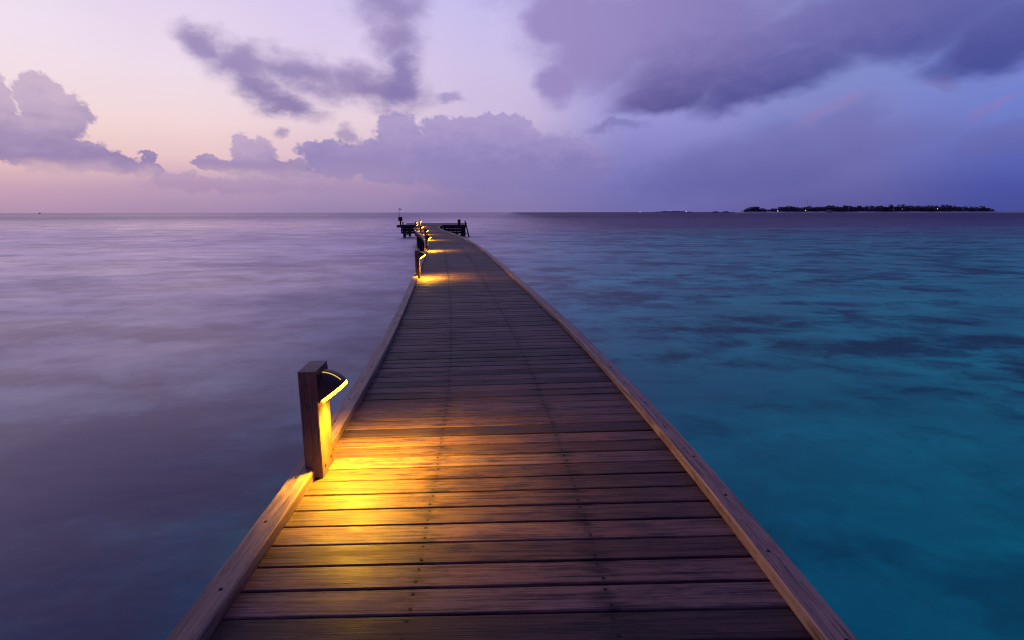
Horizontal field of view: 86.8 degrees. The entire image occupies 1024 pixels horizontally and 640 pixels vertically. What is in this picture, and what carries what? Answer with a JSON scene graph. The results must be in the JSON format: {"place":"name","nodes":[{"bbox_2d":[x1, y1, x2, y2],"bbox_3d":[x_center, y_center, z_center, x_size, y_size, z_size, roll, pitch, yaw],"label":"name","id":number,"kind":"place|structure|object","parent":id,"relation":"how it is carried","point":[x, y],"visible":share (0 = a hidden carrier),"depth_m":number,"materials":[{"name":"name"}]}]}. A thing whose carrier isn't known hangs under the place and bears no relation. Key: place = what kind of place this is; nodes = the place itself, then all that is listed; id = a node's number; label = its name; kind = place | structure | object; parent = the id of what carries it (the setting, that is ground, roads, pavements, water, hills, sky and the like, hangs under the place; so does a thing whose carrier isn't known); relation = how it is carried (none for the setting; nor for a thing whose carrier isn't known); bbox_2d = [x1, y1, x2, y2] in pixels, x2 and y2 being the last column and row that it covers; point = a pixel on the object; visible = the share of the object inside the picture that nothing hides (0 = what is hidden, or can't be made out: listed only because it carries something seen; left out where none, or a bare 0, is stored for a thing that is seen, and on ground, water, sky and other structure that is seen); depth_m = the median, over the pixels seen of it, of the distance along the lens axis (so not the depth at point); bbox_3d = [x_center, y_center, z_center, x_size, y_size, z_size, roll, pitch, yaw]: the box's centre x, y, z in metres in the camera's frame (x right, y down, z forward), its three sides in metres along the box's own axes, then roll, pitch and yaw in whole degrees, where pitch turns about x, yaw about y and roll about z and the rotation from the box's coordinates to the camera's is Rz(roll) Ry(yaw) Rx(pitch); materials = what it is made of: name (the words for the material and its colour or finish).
{"place":"outdoors","nodes":[
{"label":"outdoors","id":0,"kind":"place"},
{"bbox_2d":[0,212,1023,639],"bbox_3d":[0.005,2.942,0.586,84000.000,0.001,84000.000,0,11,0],"label":"sea","id":1,"kind":"structure","parent":0,"point":[836,400],"depth_m":10.23,"materials":[{"name":"liquid"}]},
{"bbox_2d":[397,223,466,236],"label":"landing platform","id":2,"kind":"structure","parent":1,"relation":"in","point":[407,229],"depth_m":66.42,"materials":[{"name":"brown wood"}]},
{"bbox_2d":[166,224,857,639],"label":"wooden jetty","id":3,"kind":"object","parent":1,"relation":"in","point":[516,456],"visible":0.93,"depth_m":2.72,"materials":[{"name":"brown wood"}]},
{"bbox_2d":[297,361,346,477],"bbox_3d":[-1.074,0.574,3.167,0.234,0.631,0.235,-1,11,-3],"label":"walkway lamp","id":4,"kind":"object","parent":3,"relation":"on","point":[320,383],"visible":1,"depth_m":3.06,"materials":[{"name":"brown wood"}]},
{"bbox_2d":[415,250,424,277],"bbox_3d":[-2.129,-1.304,12.609,0.234,0.631,0.235,-2,11,-7],"label":"walkway lamp","id":5,"kind":"object","parent":3,"relation":"on","point":[419,254],"visible":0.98,"depth_m":12.49,"materials":[{"name":"wood"}]},
{"bbox_2d":[425,235,430,250],"bbox_3d":[-3.306,-3.055,21.417,0.234,0.631,0.235,-2,11,-8],"label":"walkway lamp","id":6,"kind":"object","parent":3,"relation":"on","point":[427,237],"visible":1,"depth_m":21.29,"materials":[{"name":"wood"}]},
{"bbox_2d":[0,0,1023,212],"label":"sky","id":7,"kind":"structure","parent":0,"point":[107,106],"materials":[{"name":"purple"}]},
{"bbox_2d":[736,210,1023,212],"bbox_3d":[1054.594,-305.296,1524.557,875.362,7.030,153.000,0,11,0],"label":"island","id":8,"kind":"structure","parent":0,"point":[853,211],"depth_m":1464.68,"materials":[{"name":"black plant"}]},
{"bbox_2d":[742,205,994,211],"bbox_3d":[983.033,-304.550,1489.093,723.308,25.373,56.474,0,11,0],"label":"woods","id":9,"kind":"object","parent":8,"relation":"on","point":[832,208],"visible":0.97,"depth_m":1474.23,"materials":[{"name":"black plant"}]}
]}

